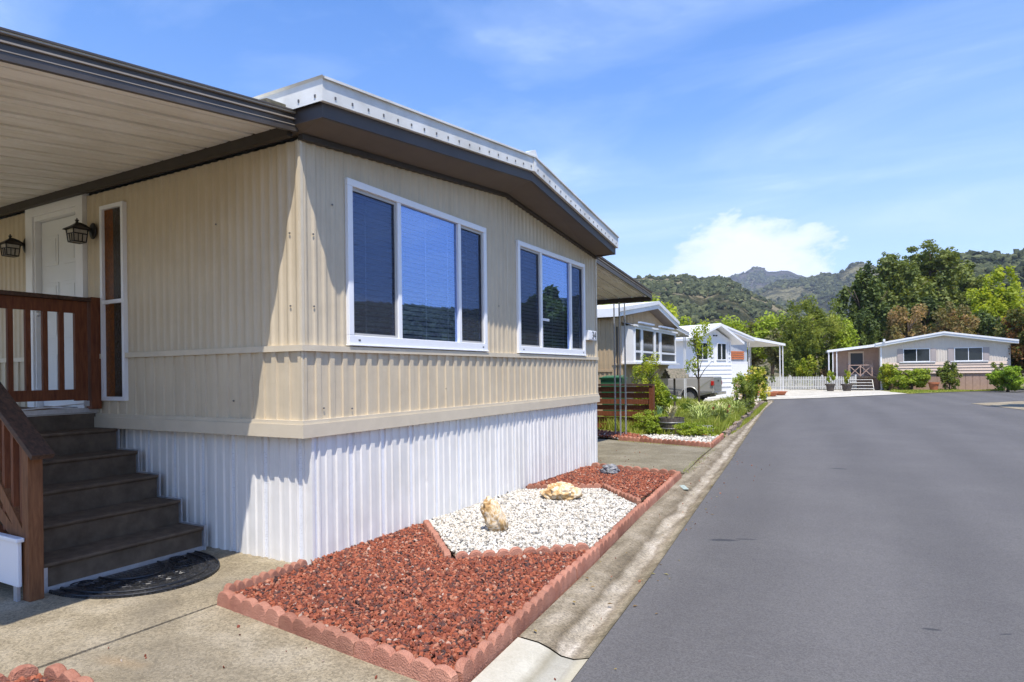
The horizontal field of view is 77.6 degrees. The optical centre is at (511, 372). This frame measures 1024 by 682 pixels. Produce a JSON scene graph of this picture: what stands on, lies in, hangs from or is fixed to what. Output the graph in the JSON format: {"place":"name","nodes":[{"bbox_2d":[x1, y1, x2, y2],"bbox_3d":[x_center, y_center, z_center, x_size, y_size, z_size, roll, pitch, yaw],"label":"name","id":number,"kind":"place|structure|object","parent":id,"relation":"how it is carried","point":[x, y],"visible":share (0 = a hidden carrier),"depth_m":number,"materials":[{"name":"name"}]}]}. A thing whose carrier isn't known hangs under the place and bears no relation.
{"place":"outdoors","nodes":[
{"label":"outdoors","id":0,"kind":"place"},
{"bbox_2d":[7,673,54,681],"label":"red lava rock","id":1,"kind":"object","parent":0,"point":[39,677],"visible":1,"depth_m":3.07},
{"bbox_2d":[234,523,585,668],"bbox_3d":[-0.616,1.465,4.633,2.090,0.070,2.405,-1,0,29],"label":"red lava rock","id":2,"kind":"object","parent":0,"point":[474,589],"visible":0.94,"depth_m":4.26,"materials":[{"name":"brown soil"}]},
{"bbox_2d":[140,446,709,638],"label":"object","id":3,"kind":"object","parent":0,"point":[452,555],"depth_m":8.38,"materials":[{"name":"soil"}]},
{"bbox_2d":[0,537,291,677],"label":"concrete walk","id":4,"kind":"structure","parent":3,"relation":"on","point":[48,629],"depth_m":4.05,"materials":[{"name":"beige concrete"}]},
{"bbox_2d":[0,532,23,601],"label":"white panel","id":5,"kind":"object","parent":4,"relation":"on","point":[10,560],"visible":1,"depth_m":4.32,"materials":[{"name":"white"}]},
{"bbox_2d":[0,290,205,601],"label":"entry stairs","id":6,"kind":"structure","parent":4,"relation":"on","point":[81,499],"depth_m":5.40,"materials":[{"name":"wood"}]},
{"bbox_2d":[49,550,219,598],"bbox_3d":[-2.667,1.525,4.783,0.778,0.022,1.120,-1,0,29],"label":"doormat","id":7,"kind":"object","parent":4,"relation":"on","point":[178,572],"visible":1,"depth_m":4.69,"materials":[{"name":"black rubber"}]},
{"bbox_2d":[267,559,307,578],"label":"edging block","id":8,"kind":"structure","parent":4,"relation":"on","point":[286,568],"depth_m":4.73,"materials":[{"name":"concrete"}]},
{"bbox_2d":[38,605,419,681],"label":"concrete walk","id":9,"kind":"structure","parent":3,"relation":"on","point":[207,644],"depth_m":3.41,"materials":[{"name":"beige concrete"}]},
{"bbox_2d":[0,664,38,681],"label":"edging block","id":10,"kind":"structure","parent":9,"relation":"on","point":[26,671],"depth_m":3.10,"materials":[{"name":"concrete"}]},
{"bbox_2d":[43,663,93,681],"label":"edging block","id":11,"kind":"structure","parent":9,"relation":"on","point":[57,672],"depth_m":3.07,"materials":[{"name":"concrete"}]},
{"bbox_2d":[217,590,284,627],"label":"edging block","id":12,"kind":"structure","parent":9,"relation":"on","point":[255,609],"depth_m":3.98,"materials":[{"name":"concrete"}]},
{"bbox_2d":[279,612,358,656],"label":"edging block","id":13,"kind":"structure","parent":9,"relation":"on","point":[331,637],"depth_m":3.58,"materials":[{"name":"concrete"}]},
{"bbox_2d":[354,637,457,681],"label":"edging block","id":14,"kind":"structure","parent":9,"relation":"on","point":[406,663],"depth_m":3.20,"materials":[{"name":"concrete"}]},
{"bbox_2d":[223,571,270,591],"bbox_3d":[-1.843,1.487,4.437,0.066,0.126,0.354,-5,-2,29],"label":"edging block","id":15,"kind":"object","parent":3,"relation":"on","point":[245,583],"depth_m":4.41,"materials":[{"name":"concrete"}]},
{"bbox_2d":[0,75,619,564],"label":"mobile home","id":16,"kind":"object","parent":3,"relation":"on","point":[366,283],"visible":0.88,"depth_m":5.85,"materials":[{"name":"beige metal"}]},
{"bbox_2d":[0,234,24,257],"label":"wall lantern","id":17,"kind":"object","parent":16,"relation":"attached to","point":[10,247],"depth_m":6.82,"materials":[{"name":"black metal"}]},
{"bbox_2d":[63,218,96,243],"bbox_3d":[-4.215,-1.389,6.222,0.178,0.241,0.239,-1,0,29],"label":"wall lantern","id":18,"kind":"object","parent":16,"relation":"attached to","point":[77,231],"depth_m":6.18,"materials":[{"name":"black metal"}]},
{"bbox_2d":[99,201,128,400],"bbox_3d":[-3.848,-0.683,6.172,0.395,1.900,0.060,-1,0,29],"label":"sidelight window","id":19,"kind":"structure","parent":16,"relation":"in","point":[113,216],"depth_m":6.17,"materials":[{"name":"white plastic"}]},
{"bbox_2d":[0,27,297,216],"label":"porch awning","id":20,"kind":"object","parent":16,"relation":"attached to","point":[74,122],"visible":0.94,"depth_m":4.57,"materials":[{"name":"brown metal"}]},
{"bbox_2d":[345,177,488,351],"bbox_3d":[-0.872,-0.944,6.345,0.126,1.414,2.242,-1,0,29],"label":"window","id":21,"kind":"structure","parent":16,"relation":"in","point":[374,228],"depth_m":6.16,"materials":[{"name":"blue glass"}]},
{"bbox_2d":[516,240,586,355],"bbox_3d":[0.591,-0.962,8.898,0.066,1.414,2.167,-1,0,29],"label":"window","id":22,"kind":"structure","parent":16,"relation":"in","point":[549,285],"depth_m":8.78,"materials":[{"name":"blue glass"}]},
{"bbox_2d":[433,535,450,558],"bbox_3d":[-0.586,1.468,5.307,0.067,0.123,0.595,-1,0,-16],"label":"edging block","id":23,"kind":"object","parent":3,"relation":"on","point":[442,547],"depth_m":5.24,"materials":[{"name":"concrete"}]},
{"bbox_2d":[454,623,512,681],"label":"edging block","id":24,"kind":"object","parent":3,"relation":"on","point":[474,663],"depth_m":3.29,"materials":[{"name":"concrete"}]},
{"bbox_2d":[455,546,522,559],"bbox_3d":[-0.179,1.465,5.072,0.546,0.126,0.066,-1,1,-13],"label":"edging block","id":25,"kind":"object","parent":3,"relation":"on","point":[515,550],"depth_m":5.05,"materials":[{"name":"concrete"}]},
{"bbox_2d":[505,590,549,640],"bbox_3d":[0.099,1.460,3.873,0.067,0.123,0.578,1,1,24],"label":"edging block","id":26,"kind":"object","parent":3,"relation":"on","point":[521,621],"depth_m":3.84,"materials":[{"name":"concrete"}]},
{"bbox_2d":[523,542,588,553],"bbox_3d":[0.360,1.460,5.189,0.546,0.123,0.067,-1,2,-12],"label":"edging block","id":27,"kind":"object","parent":3,"relation":"on","point":[567,547],"depth_m":5.17,"materials":[{"name":"concrete"}]},
{"bbox_2d":[541,565,576,605],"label":"edging block","id":28,"kind":"structure","parent":3,"relation":"on","point":[557,587],"depth_m":4.37,"materials":[{"name":"concrete"}]},
{"bbox_2d":[571,546,599,579],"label":"edging block","id":29,"kind":"structure","parent":3,"relation":"on","point":[587,560],"depth_m":4.90,"materials":[{"name":"concrete"}]},
{"bbox_2d":[594,530,617,557],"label":"edging block","id":30,"kind":"structure","parent":3,"relation":"on","point":[606,542],"depth_m":5.43,"materials":[{"name":"concrete"}]},
{"bbox_2d":[612,514,632,538],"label":"edging block","id":31,"kind":"structure","parent":3,"relation":"on","point":[623,525],"depth_m":5.97,"materials":[{"name":"concrete"}]},
{"bbox_2d":[628,503,644,523],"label":"edging block","id":32,"kind":"structure","parent":3,"relation":"on","point":[637,512],"depth_m":6.51,"materials":[{"name":"concrete"}]},
{"bbox_2d":[0,0,1023,277],"label":"sky","id":33,"kind":"structure","parent":0,"point":[806,138],"materials":[{"name":"blue"}]},
{"bbox_2d":[429,488,636,555],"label":"white pebbles","id":34,"kind":"object","parent":0,"point":[589,516],"visible":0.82,"depth_m":6.20,"materials":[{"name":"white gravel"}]},
{"bbox_2d":[480,496,507,531],"bbox_3d":[-0.165,1.319,5.880,0.206,0.387,0.170,-21,4,-1],"label":"standing rock","id":35,"kind":"object","parent":34,"relation":"on","point":[494,515],"visible":0.91,"depth_m":5.82,"materials":[{"name":"stone"}]},
{"bbox_2d":[540,481,582,500],"bbox_3d":[0.568,1.386,7.364,0.460,0.244,0.346,-1,0,-14],"label":"ochre rock","id":36,"kind":"object","parent":34,"relation":"on","point":[562,491],"visible":0.91,"depth_m":7.26,"materials":[{"name":"stone"}]},
{"bbox_2d":[123,374,1023,681],"bbox_3d":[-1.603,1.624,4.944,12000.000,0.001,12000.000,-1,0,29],"label":"ground","id":37,"kind":"structure","parent":0,"point":[719,476],"depth_m":16.07,"materials":[{"name":"grey concrete"}]},
{"bbox_2d":[471,637,587,681],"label":"concrete slab","id":38,"kind":"object","parent":37,"relation":"on","point":[518,659],"visible":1,"depth_m":3.32,"materials":[{"name":"concrete"}]},
{"bbox_2d":[597,301,679,416],"bbox_3d":[-0.394,-0.487,25.009,12.570,3.990,6.850,-1,0,29],"label":"mobile home","id":39,"kind":"object","parent":37,"relation":"on","point":[648,325],"visible":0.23,"depth_m":20.72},
{"bbox_2d":[634,326,641,361],"bbox_3d":[4.023,-0.908,20.388,0.060,1.120,0.700,-1,0,29],"label":"sunroom window","id":40,"kind":"structure","parent":39,"relation":"in","point":[637,330],"depth_m":20.38,"materials":[{"name":"white plastic"}]},
{"bbox_2d":[642,328,654,361],"bbox_3d":[4.565,-0.915,21.356,0.060,1.120,1.380,-1,0,29],"label":"sunroom window","id":41,"kind":"structure","parent":39,"relation":"in","point":[648,335],"depth_m":21.40,"materials":[{"name":"glass"}]},
{"bbox_2d":[661,331,675,362],"bbox_3d":[5.753,-0.930,23.482,0.060,1.120,2.010,-1,0,29],"label":"sunroom window","id":42,"kind":"structure","parent":39,"relation":"in","point":[668,340],"depth_m":23.52,"materials":[{"name":"glass"}]},
{"bbox_2d":[668,327,689,396],"bbox_3d":[4.204,-0.256,27.750,6.354,3.388,2.900,-1,0,29],"label":"carport awning","id":43,"kind":"object","parent":39,"relation":"attached to","point":[683,333],"visible":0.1,"depth_m":27.29,"materials":[{"name":"white paint"}]},
{"bbox_2d":[520,399,773,658],"bbox_3d":[6.671,1.445,17.993,0.489,0.060,31.714,-1,0,24],"label":"gutter","id":44,"kind":"object","parent":37,"relation":"on","point":[563,624],"visible":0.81,"depth_m":4.94,"materials":[{"name":"concrete"}]},
{"bbox_2d":[712,314,750,333],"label":"leafy tree","id":45,"kind":"object","parent":37,"relation":"on","point":[732,323],"visible":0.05,"depth_m":60.09,"materials":[{"name":"green plant"}]},
{"bbox_2d":[739,317,768,370],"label":"leafy tree","id":46,"kind":"object","parent":37,"relation":"on","point":[755,360],"visible":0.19,"depth_m":59.75,"materials":[{"name":"green plant"}]},
{"bbox_2d":[837,306,879,347],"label":"dark tree","id":47,"kind":"object","parent":37,"relation":"on","point":[865,324],"visible":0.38,"depth_m":55.59,"materials":[{"name":"green plant"}]},
{"bbox_2d":[834,260,891,343],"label":"dark tree","id":48,"kind":"object","parent":37,"relation":"on","point":[872,294],"visible":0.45,"depth_m":59.31,"materials":[{"name":"green plant"}]},
{"bbox_2d":[867,256,938,338],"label":"oak tree","id":49,"kind":"object","parent":37,"relation":"on","point":[904,285],"visible":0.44,"depth_m":64.17,"materials":[{"name":"green plant"}]},
{"bbox_2d":[892,294,963,335],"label":"dark tree","id":50,"kind":"object","parent":37,"relation":"on","point":[932,303],"visible":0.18,"depth_m":60.82,"materials":[{"name":"green plant"}]},
{"bbox_2d":[902,239,959,292],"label":"oak tree","id":51,"kind":"object","parent":37,"relation":"on","point":[932,249],"visible":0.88,"depth_m":69.11,"materials":[{"name":"green plant"}]},
{"bbox_2d":[917,246,981,327],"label":"oak tree","id":52,"kind":"object","parent":37,"relation":"on","point":[948,278],"visible":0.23,"depth_m":68.93,"materials":[{"name":"green plant"}]},
{"bbox_2d":[928,301,979,347],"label":"bronze tree","id":53,"kind":"object","parent":37,"relation":"on","point":[947,323],"visible":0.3,"depth_m":52.45,"materials":[{"name":"brown plant"}]},
{"bbox_2d":[955,260,995,330],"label":"oak tree","id":54,"kind":"object","parent":37,"relation":"on","point":[976,282],"visible":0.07,"depth_m":73.70,"materials":[{"name":"green plant"}]},
{"bbox_2d":[965,309,1004,336],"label":"dark tree","id":55,"kind":"object","parent":37,"relation":"on","point":[986,325],"visible":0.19,"depth_m":52.70,"materials":[{"name":"green plant"}]},
{"bbox_2d":[965,265,1023,363],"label":"lime tree","id":56,"kind":"object","parent":37,"relation":"on","point":[1000,302],"visible":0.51,"depth_m":55.68,"materials":[{"name":"green plant"}]},
{"bbox_2d":[564,439,711,473],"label":"driveway","id":57,"kind":"structure","parent":0,"point":[656,456],"depth_m":11.47,"materials":[{"name":"concrete"}]},
{"bbox_2d":[596,257,652,435],"bbox_3d":[-1.639,-0.307,14.477,8.754,3.659,4.308,-1,0,29],"label":"carport awning","id":58,"kind":"object","parent":57,"relation":"on","point":[614,283],"visible":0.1,"depth_m":13.82,"materials":[{"name":"brown metal"}]},
{"bbox_2d":[610,277,828,375],"bbox_3d":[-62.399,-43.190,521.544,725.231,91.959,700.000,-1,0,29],"label":"hillside","id":59,"kind":"structure","parent":0,"point":[743,315],"depth_m":414.86,"materials":[{"name":"green plant"}]},
{"bbox_2d":[606,273,835,348],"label":"hillside oak woods","id":60,"kind":"object","parent":59,"relation":"on","point":[694,285],"visible":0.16,"depth_m":469.13,"materials":[{"name":"green plant"}]},
{"bbox_2d":[732,268,803,289],"bbox_3d":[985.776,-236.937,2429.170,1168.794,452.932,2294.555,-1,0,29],"label":"mountain","id":61,"kind":"structure","parent":0,"point":[777,273],"depth_m":2698.45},
{"bbox_2d":[728,266,800,291],"bbox_3d":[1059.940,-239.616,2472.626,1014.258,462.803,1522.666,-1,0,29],"label":"peak scrub","id":62,"kind":"object","parent":61,"relation":"on","point":[758,276],"visible":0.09,"depth_m":2612.11,"materials":[{"name":"green plant"}]},
{"bbox_2d":[673,387,905,401],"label":"driveway","id":63,"kind":"structure","parent":0,"point":[792,393],"depth_m":39.15,"materials":[{"name":"concrete"}]},
{"bbox_2d":[668,323,754,398],"bbox_3d":[8.107,-0.719,40.544,8.960,4.240,13.900,-1,0,-41],"label":"mobile home","id":64,"kind":"object","parent":63,"relation":"on","point":[727,362],"visible":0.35,"depth_m":34.68,"materials":[{"name":"white metal"}]},
{"bbox_2d":[716,343,726,359],"bbox_3d":[11.412,-1.166,34.707,0.950,0.950,0.060,-1,0,-41],"label":"window","id":65,"kind":"structure","parent":64,"relation":"in","point":[721,348],"depth_m":34.68,"materials":[{"name":"white plastic"}]},
{"bbox_2d":[747,337,784,390],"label":"carport","id":66,"kind":"object","parent":63,"relation":"on","point":[757,342],"visible":0.28,"depth_m":42.37,"materials":[{"name":"white paint"}]},
{"bbox_2d":[747,310,791,385],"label":"leafy tree","id":67,"kind":"object","parent":63,"relation":"on","point":[764,326],"visible":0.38,"depth_m":58.06,"materials":[{"name":"green plant"}]},
{"bbox_2d":[763,324,800,385],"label":"leafy tree","id":68,"kind":"object","parent":63,"relation":"on","point":[773,354],"visible":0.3,"depth_m":54.40,"materials":[{"name":"green plant"}]},
{"bbox_2d":[781,342,802,388],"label":"shrub","id":69,"kind":"object","parent":63,"relation":"on","point":[788,365],"visible":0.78,"depth_m":49.13,"materials":[{"name":"green plant"}]},
{"bbox_2d":[794,355,818,388],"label":"shrub","id":70,"kind":"object","parent":63,"relation":"on","point":[804,366],"visible":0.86,"depth_m":47.71,"materials":[{"name":"green plant"}]},
{"bbox_2d":[771,294,850,388],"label":"leafy tree","id":71,"kind":"object","parent":63,"relation":"on","point":[815,329],"visible":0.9,"depth_m":49.42,"materials":[{"name":"green plant"}]},
{"bbox_2d":[767,375,856,389],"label":"picket fence","id":72,"kind":"object","parent":63,"relation":"on","point":[816,379],"visible":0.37,"depth_m":46.38,"materials":[{"name":"white wood"}]},
{"bbox_2d":[825,314,859,356],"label":"leafy tree","id":73,"kind":"object","parent":63,"relation":"on","point":[850,332],"visible":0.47,"depth_m":49.41,"materials":[{"name":"green plant"}]},
{"bbox_2d":[825,344,878,389],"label":"porch","id":74,"kind":"object","parent":63,"relation":"on","point":[861,363],"visible":0.8,"depth_m":45.92,"materials":[{"name":"white paint"}]},
{"bbox_2d":[572,390,1023,681],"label":"road","id":75,"kind":"structure","parent":0,"point":[879,538],"depth_m":5.15,"materials":[{"name":"grey asphalt"}]},
{"bbox_2d":[757,263,880,314],"bbox_3d":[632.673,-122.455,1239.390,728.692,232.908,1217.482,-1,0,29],"label":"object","id":76,"kind":"structure","parent":0,"point":[786,294],"depth_m":1334.32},
{"bbox_2d":[753,261,869,321],"bbox_3d":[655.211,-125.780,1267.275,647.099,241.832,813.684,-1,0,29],"label":"ridge scrub","id":77,"kind":"object","parent":76,"relation":"on","point":[831,286],"visible":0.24,"depth_m":1325.68,"materials":[{"name":"green plant"}]},
{"bbox_2d":[877,386,1023,393],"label":"front lawn","id":78,"kind":"structure","parent":0,"point":[950,391],"depth_m":41.46,"materials":[{"name":"green plant"}]},
{"bbox_2d":[877,363,898,389],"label":"shrub","id":79,"kind":"object","parent":78,"relation":"on","point":[886,370],"visible":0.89,"depth_m":43.57,"materials":[{"name":"green plant"}]},
{"bbox_2d":[881,303,928,341],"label":"bronze tree","id":80,"kind":"object","parent":78,"relation":"on","point":[912,327],"visible":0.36,"depth_m":53.53,"materials":[{"name":"brown plant"}]},
{"bbox_2d":[888,368,932,389],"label":"shrub","id":81,"kind":"object","parent":78,"relation":"on","point":[916,377],"visible":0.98,"depth_m":42.52,"materials":[{"name":"green plant"}]},
{"bbox_2d":[872,331,1018,389],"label":"mobile home","id":82,"kind":"object","parent":78,"relation":"on","point":[974,357],"visible":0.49,"depth_m":42.72,"materials":[{"name":"beige metal"}]},
{"bbox_2d":[903,348,929,361],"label":"window","id":83,"kind":"structure","parent":82,"relation":"in","point":[909,355],"depth_m":43.58,"materials":[{"name":"black glass"}]},
{"bbox_2d":[954,347,982,360],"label":"window","id":84,"kind":"structure","parent":82,"relation":"in","point":[968,353],"depth_m":42.37,"materials":[{"name":"glass"}]},
{"bbox_2d":[935,361,962,390],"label":"shrub","id":85,"kind":"object","parent":78,"relation":"on","point":[946,374],"visible":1,"depth_m":41.64,"materials":[{"name":"green plant"}]},
{"bbox_2d":[985,365,1023,391],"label":"shrub","id":86,"kind":"object","parent":78,"relation":"on","point":[1008,378],"visible":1,"depth_m":38.30,"materials":[{"name":"green plant"}]},
{"bbox_2d":[992,307,1023,376],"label":"bronze tree","id":87,"kind":"object","parent":78,"relation":"on","point":[1014,317],"visible":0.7,"depth_m":41.75,"materials":[{"name":"brown plant"}]},
{"bbox_2d":[962,258,1023,370],"bbox_3d":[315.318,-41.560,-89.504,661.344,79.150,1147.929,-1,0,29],"label":"hillside","id":88,"kind":"structure","parent":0,"point":[1001,262],"depth_m":313.76,"materials":[{"name":"green plant"}]},
{"bbox_2d":[935,248,1023,306],"bbox_3d":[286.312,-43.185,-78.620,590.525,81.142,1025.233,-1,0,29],"label":"wooded hill trees","id":89,"kind":"object","parent":88,"relation":"on","point":[982,258],"visible":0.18,"depth_m":359.76,"materials":[{"name":"green plant"}]},
{"bbox_2d":[972,401,1023,409],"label":"driveway apron","id":90,"kind":"object","parent":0,"point":[1016,404],"visible":1,"depth_m":25.85,"materials":[{"name":"concrete"}]},
{"label":"garden soil","id":91,"kind":"structure","parent":0,"visible":0},
{"bbox_2d":[599,375,627,410],"bbox_3d":[2.738,0.627,17.138,0.640,1.120,0.735,-1,0,21],"label":"wheeled bin","id":92,"kind":"object","parent":91,"relation":"on","point":[608,379],"visible":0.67,"depth_m":16.88,"materials":[{"name":"green plastic"}]},
{"bbox_2d":[597,384,654,427],"bbox_3d":[0.609,0.901,17.474,6.705,1.190,0.180,-1,0,29],"label":"slatted fence","id":93,"kind":"object","parent":91,"relation":"on","point":[650,395],"visible":0.18,"depth_m":16.18,"materials":[{"name":"brown wood"}]},
{"bbox_2d":[630,352,667,411],"bbox_3d":[3.656,0.459,17.082,1.039,2.100,1.005,-1,0,29],"label":"shrub","id":94,"kind":"object","parent":91,"relation":"on","point":[648,369],"visible":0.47,"depth_m":17.08,"materials":[{"name":"green plant"}]},
{"bbox_2d":[632,409,668,428],"bbox_3d":[3.434,1.194,15.530,1.046,0.644,1.211,-1,0,29],"label":"shrub","id":95,"kind":"object","parent":91,"relation":"on","point":[648,416],"visible":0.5,"depth_m":15.44,"materials":[{"name":"green plant"}]},
{"bbox_2d":[655,383,677,416],"bbox_3d":[4.036,0.881,17.051,0.730,1.246,0.810,-1,0,29],"label":"shrub","id":96,"kind":"object","parent":91,"relation":"on","point":[665,395],"visible":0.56,"depth_m":16.91,"materials":[{"name":"green plant"}]},
{"bbox_2d":[658,417,684,434],"bbox_3d":[3.795,1.255,15.157,0.612,0.400,0.612,-1,0,29],"label":"barrel planter","id":97,"kind":"object","parent":91,"relation":"on","point":[665,422],"visible":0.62,"depth_m":14.92,"materials":[{"name":"grey wood"}]},
{"bbox_2d":[660,368,688,410],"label":"shingled garden roof","id":98,"kind":"structure","parent":91,"relation":"on","point":[678,373],"depth_m":17.48,"materials":[{"name":"wood"}]},
{"bbox_2d":[597,395,756,435],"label":"tall grass","id":99,"kind":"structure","parent":91,"relation":"on","point":[736,416],"depth_m":16.27,"materials":[{"name":"green plant"}]},
{"bbox_2d":[672,422,718,436],"bbox_3d":[4.094,1.300,14.254,1.056,0.420,0.997,-1,0,29],"label":"shrub","id":100,"kind":"object","parent":91,"relation":"on","point":[689,429],"visible":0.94,"depth_m":14.11,"materials":[{"name":"green plant"}]},
{"bbox_2d":[684,318,713,403],"bbox_3d":[5.859,-0.131,19.966,0.773,3.221,0.928,-1,0,-24],"label":"sapling","id":101,"kind":"object","parent":91,"relation":"on","point":[696,339],"visible":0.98,"depth_m":19.94,"materials":[{"name":"green plant"}]},
{"bbox_2d":[704,404,739,422],"bbox_3d":[5.231,1.100,15.920,1.150,0.674,1.048,-1,0,29],"label":"daylily","id":102,"kind":"object","parent":91,"relation":"on","point":[722,411],"visible":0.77,"depth_m":15.79,"materials":[{"name":"green plant"}]},
{"bbox_2d":[731,380,757,414],"bbox_3d":[7.231,0.833,19.822,0.791,1.262,0.801,-1,0,12],"label":"shrub","id":103,"kind":"object","parent":91,"relation":"on","point":[744,390],"visible":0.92,"depth_m":19.68,"materials":[{"name":"green plant"}]},
{"bbox_2d":[742,366,768,400],"bbox_3d":[11.310,0.506,29.583,1.142,1.811,1.112,-1,0,29],"label":"shrub","id":104,"kind":"object","parent":91,"relation":"on","point":[757,376],"visible":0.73,"depth_m":29.45,"materials":[{"name":"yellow plant"}]},
{"label":"truck driveway","id":105,"kind":"structure","parent":0,"visible":0},
{"bbox_2d":[667,376,725,400],"bbox_3d":[7.306,0.591,30.000,5.050,1.600,1.688,-1,0,31],"label":"pickup truck","id":106,"kind":"object","parent":105,"relation":"on","point":[710,386],"visible":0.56,"depth_m":28.65,"materials":[{"name":"grey paint"}]},
{"label":"bed soil","id":107,"kind":"structure","parent":0,"visible":0},
{"bbox_2d":[526,465,672,498],"bbox_3d":[1.284,1.440,8.525,1.582,0.069,2.233,-1,0,29],"label":"red lava rock","id":108,"kind":"object","parent":107,"relation":"on","point":[641,484],"visible":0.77,"depth_m":8.54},
{"label":"pebble strip soil","id":109,"kind":"structure","parent":0,"visible":0},
{"bbox_2d":[597,431,718,442],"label":"white pebbles","id":110,"kind":"object","parent":109,"relation":"on","point":[706,438],"visible":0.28,"depth_m":13.83,"materials":[{"name":"white gravel"}]},
{"bbox_2d":[597,429,650,437],"bbox_3d":[2.207,1.414,14.868,0.983,0.110,3.072,-1,0,-40],"label":"red lava rock","id":111,"kind":"object","parent":110,"relation":"on","point":[609,433],"visible":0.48,"depth_m":14.47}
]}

